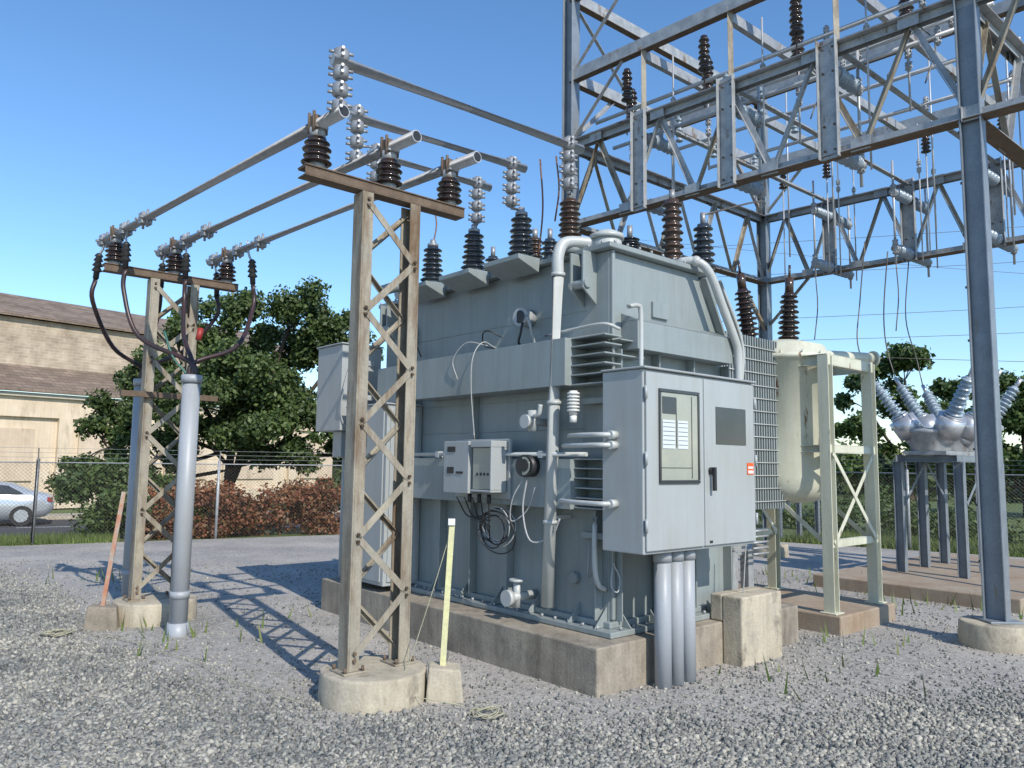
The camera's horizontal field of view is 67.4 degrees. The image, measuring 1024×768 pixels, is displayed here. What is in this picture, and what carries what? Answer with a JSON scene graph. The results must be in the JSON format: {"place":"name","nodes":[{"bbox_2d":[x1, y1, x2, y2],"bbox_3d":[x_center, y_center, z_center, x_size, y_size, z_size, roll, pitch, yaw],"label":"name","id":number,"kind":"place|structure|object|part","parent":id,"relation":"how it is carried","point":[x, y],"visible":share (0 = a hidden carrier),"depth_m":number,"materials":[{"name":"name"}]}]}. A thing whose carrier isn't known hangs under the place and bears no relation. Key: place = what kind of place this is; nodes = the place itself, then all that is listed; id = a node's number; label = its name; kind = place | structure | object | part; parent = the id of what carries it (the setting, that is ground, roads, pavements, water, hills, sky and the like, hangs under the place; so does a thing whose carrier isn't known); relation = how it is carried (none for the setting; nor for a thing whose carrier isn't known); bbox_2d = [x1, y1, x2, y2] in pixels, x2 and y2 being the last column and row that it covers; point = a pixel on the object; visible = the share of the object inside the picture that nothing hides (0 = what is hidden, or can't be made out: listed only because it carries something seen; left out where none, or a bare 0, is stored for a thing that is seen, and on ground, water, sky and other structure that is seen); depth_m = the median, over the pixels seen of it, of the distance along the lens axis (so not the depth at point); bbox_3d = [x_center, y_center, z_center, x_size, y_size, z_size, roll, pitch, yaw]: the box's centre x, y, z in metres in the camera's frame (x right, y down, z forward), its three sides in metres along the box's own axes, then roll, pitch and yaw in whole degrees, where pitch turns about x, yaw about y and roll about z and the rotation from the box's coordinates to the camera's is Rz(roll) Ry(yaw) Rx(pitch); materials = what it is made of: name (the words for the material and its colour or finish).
{"place":"outdoors","nodes":[
{"label":"outdoors","id":0,"kind":"place"},
{"bbox_2d":[0,315,275,373],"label":"brick wall","id":1,"kind":"structure","parent":0,"point":[29,342],"depth_m":36.63,"materials":[{"name":"beige brick"}]},
{"bbox_2d":[0,293,286,405],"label":"roof","id":2,"kind":"structure","parent":1,"relation":"on","point":[23,378],"depth_m":36.42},
{"bbox_2d":[0,514,338,535],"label":"grass strip","id":3,"kind":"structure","parent":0,"point":[42,528],"depth_m":24.94,"materials":[{"name":"plant"}]},
{"bbox_2d":[0,481,54,525],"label":"parked car","id":4,"kind":"object","parent":3,"relation":"on","point":[17,509],"visible":0.77,"depth_m":25.11,"materials":[{"name":"paint"}]},
{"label":"windows","id":5,"kind":"part","parent":4,"relation":"part of","materials":[{"name":"grey glass"}]},
{"bbox_2d":[0,535,1023,767],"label":"gravel yard","id":6,"kind":"structure","parent":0,"point":[320,551],"depth_m":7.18,"materials":[{"name":"grey gravel"}]},
{"bbox_2d":[82,492,125,631],"bbox_3d":[-4.093,1.797,7.751,0.317,1.412,0.258,3,-6,-17],"label":"marker stake","id":7,"kind":"object","parent":6,"relation":"on","point":[102,616],"visible":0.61,"depth_m":7.63,"materials":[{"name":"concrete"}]},
{"bbox_2d":[101,235,238,627],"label":"bus support tower","id":8,"kind":"structure","parent":6,"relation":"on","point":[138,605],"depth_m":8.26,"materials":[{"name":"metal"}]},
{"bbox_2d":[95,45,584,268],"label":"overhead bus tubes","id":9,"kind":"object","parent":8,"relation":"on","point":[343,65],"visible":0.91,"depth_m":6.62,"materials":[{"name":"metal"}]},
{"bbox_2d":[89,222,257,636],"bbox_3d":[-3.737,0.485,8.395,1.826,4.264,1.415,0,-6,12],"label":"cable riser","id":10,"kind":"object","parent":6,"relation":"on","point":[179,593],"visible":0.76,"depth_m":7.71,"materials":[{"name":"grey plastic"}]},
{"bbox_2d":[39,540,505,718],"bbox_3d":[-2.323,1.707,6.188,5.003,1.185,0.701,-2,-7,26],"label":"loose rope","id":11,"kind":"object","parent":6,"relation":"on","point":[477,712],"visible":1,"depth_m":5.55,"materials":[{"name":"beige fabric"}]},
{"bbox_2d":[298,124,464,713],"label":"bus support tower","id":12,"kind":"structure","parent":6,"relation":"on","point":[351,680],"depth_m":5.70,"materials":[{"name":"metal"}]},
{"bbox_2d":[425,518,463,703],"bbox_3d":[-0.482,1.665,5.638,0.277,1.335,0.258,1,-6,-6],"label":"marker stake","id":13,"kind":"object","parent":6,"relation":"on","point":[444,681],"visible":0.75,"depth_m":5.50,"materials":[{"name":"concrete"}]},
{"bbox_2d":[316,189,798,697],"bbox_3d":[0.618,0.536,8.608,3.728,4.520,4.905,6,-8,-41],"label":"power transformer","id":14,"kind":"object","parent":6,"relation":"on","point":[596,463],"visible":0.9,"depth_m":6.71,"materials":[{"name":"metal"}]},
{"bbox_2d":[658,388,700,483],"bbox_3d":[1.318,0.413,6.024,0.515,0.730,0.014,6,-8,-41],"label":"window frame","id":15,"kind":"structure","parent":14,"relation":"in","point":[697,394],"depth_m":5.99,"materials":[{"name":"grey metal"}]},
{"bbox_2d":[645,371,755,551],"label":"cabinet doors","id":16,"kind":"structure","parent":14,"relation":"in","point":[679,516],"depth_m":6.24,"materials":[{"name":"paint"}]},
{"bbox_2d":[734,260,895,635],"bbox_3d":[2.801,0.712,9.548,2.113,4.220,3.100,6,-8,-41],"label":"oil circuit breaker","id":17,"kind":"object","parent":6,"relation":"on","point":[807,447],"visible":0.51,"depth_m":8.44,"materials":[{"name":"beige paint"}]},
{"bbox_2d":[752,543,1023,654],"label":"footings","id":18,"kind":"object","parent":6,"relation":"on","point":[973,633],"visible":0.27,"depth_m":7.25,"materials":[{"name":"concrete"}]},
{"bbox_2d":[561,0,1023,624],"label":"columns","id":19,"kind":"structure","parent":18,"relation":"on","point":[993,546],"depth_m":7.83,"materials":[{"name":"metal"}]},
{"bbox_2d":[569,0,1023,285],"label":"truss chords","id":20,"kind":"object","parent":19,"relation":"attached to","point":[1012,52],"visible":0.62,"depth_m":11.05,"materials":[{"name":"metal"}]},
{"bbox_2d":[577,0,1019,330],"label":"truss diagonals","id":21,"kind":"object","parent":20,"relation":"attached to","point":[992,58],"visible":0.58,"depth_m":10.20,"materials":[{"name":"metal"}]},
{"bbox_2d":[595,0,1023,288],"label":"disconnect switches","id":22,"kind":"object","parent":20,"relation":"attached to","point":[850,84],"visible":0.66,"depth_m":11.21,"materials":[{"name":"grey metal"}]},
{"bbox_2d":[433,27,936,384],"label":"jumper wires","id":23,"kind":"object","parent":22,"relation":"hanging from","point":[716,211],"visible":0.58,"depth_m":11.55,"materials":[{"name":"grey metal"}]},
{"bbox_2d":[630,34,1005,274],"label":"switch mounting plates","id":24,"kind":"object","parent":20,"relation":"attached to","point":[827,92],"visible":0.82,"depth_m":10.01,"materials":[{"name":"metal"}]},
{"bbox_2d":[569,0,1023,562],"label":"rusty flanges","id":25,"kind":"object","parent":19,"relation":"on","point":[1003,142],"visible":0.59,"depth_m":10.28,"materials":[{"name":"metal"}]},
{"bbox_2d":[813,368,1023,613],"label":"oil recloser","id":26,"kind":"object","parent":6,"relation":"on","point":[939,437],"visible":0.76,"depth_m":11.42,"materials":[{"name":"metal"}]},
{"bbox_2d":[0,0,1023,454],"label":"sky","id":27,"kind":"structure","parent":0,"point":[112,111],"materials":[{"name":"blue"}]},
{"bbox_2d":[2,478,1023,546],"bbox_3d":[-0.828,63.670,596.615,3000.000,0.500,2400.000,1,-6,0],"label":"grass terrain","id":28,"kind":"structure","parent":0,"point":[1018,505],"depth_m":24.89,"materials":[{"name":"green plant"}]},
{"bbox_2d":[48,454,211,537],"bbox_3d":[-8.596,2.620,17.520,3.558,2.048,2.089,5,-7,-36],"label":"green shrub","id":29,"kind":"object","parent":28,"relation":"on","point":[84,491],"visible":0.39,"depth_m":16.83,"materials":[{"name":"green plant"}]},
{"bbox_2d":[0,395,315,508],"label":"walls","id":30,"kind":"structure","parent":28,"relation":"on","point":[50,421],"depth_m":33.46,"materials":[{"name":"beige concrete"}]},
{"bbox_2d":[0,390,218,409],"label":"cornice","id":31,"kind":"structure","parent":30,"relation":"on","point":[39,395],"depth_m":32.99,"materials":[{"name":"beige concrete"}]},
{"bbox_2d":[0,428,332,480],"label":"infill panels","id":32,"kind":"object","parent":30,"relation":"attached to","point":[22,438],"visible":0.32,"depth_m":32.64,"materials":[{"name":"beige concrete"}]},
{"bbox_2d":[0,510,339,520],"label":"pavement kerb","id":33,"kind":"structure","parent":28,"relation":"on","point":[56,515],"depth_m":28.16,"materials":[{"name":"concrete"}]},
{"bbox_2d":[0,447,341,544],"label":"chain link fence","id":34,"kind":"object","parent":28,"relation":"on","point":[35,495],"visible":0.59,"depth_m":16.17,"materials":[{"name":"metal"}]},
{"bbox_2d":[42,274,384,534],"bbox_3d":[-7.457,0.690,20.572,8.784,7.282,5.754,-2,-7,26],"label":"broadleaf tree","id":35,"kind":"object","parent":28,"relation":"on","point":[256,388],"visible":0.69,"depth_m":19.72,"materials":[{"name":"green plant"}]},
{"bbox_2d":[145,474,340,539],"bbox_3d":[-4.963,3.128,19.145,8.224,1.841,2.361,4,-7,-29],"label":"red hedge","id":36,"kind":"object","parent":28,"relation":"on","point":[306,509],"visible":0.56,"depth_m":18.09,"materials":[{"name":"brown plant"}]},
{"bbox_2d":[0,527,1023,701],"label":"grass tufts","id":37,"kind":"object","parent":28,"relation":"on","point":[886,544],"visible":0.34,"depth_m":15.45,"materials":[{"name":"green plant"}]},
{"bbox_2d":[315,434,1022,502],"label":"distant treeline","id":38,"kind":"object","parent":28,"relation":"on","point":[335,475],"visible":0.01,"depth_m":45.64,"materials":[{"name":"green plant"}]},
{"bbox_2d":[779,500,820,538],"bbox_3d":[6.954,2.022,18.691,2.020,3.400,0.217,6,-8,-41],"label":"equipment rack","id":39,"kind":"object","parent":28,"relation":"on","point":[799,510],"depth_m":18.58,"materials":[{"name":"metal"}]},
{"bbox_2d":[755,486,1023,542],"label":"weedy bushes","id":40,"kind":"object","parent":28,"relation":"on","point":[914,527],"visible":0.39,"depth_m":20.04,"materials":[{"name":"green plant"}]},
{"bbox_2d":[758,459,1023,554],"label":"chain link fence","id":41,"kind":"object","parent":28,"relation":"on","point":[908,507],"visible":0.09,"depth_m":16.25,"materials":[{"name":"metal"}]},
{"bbox_2d":[834,339,1009,512],"bbox_3d":[13.915,1.803,26.257,5.810,6.788,4.467,1,-6,0],"label":"maple tree","id":42,"kind":"object","parent":28,"relation":"on","point":[899,354],"visible":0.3,"depth_m":26.74,"materials":[{"name":"green plant"}]},
{"bbox_2d":[947,368,1023,515],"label":"maple tree","id":43,"kind":"object","parent":28,"relation":"on","point":[1012,419],"visible":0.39,"depth_m":28.39,"materials":[{"name":"green plant"}]},
{"bbox_2d":[644,226,1023,361],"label":"overhead power lines","id":44,"kind":"object","parent":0,"point":[891,313],"visible":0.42,"depth_m":28.93,"materials":[{"name":"metal"}]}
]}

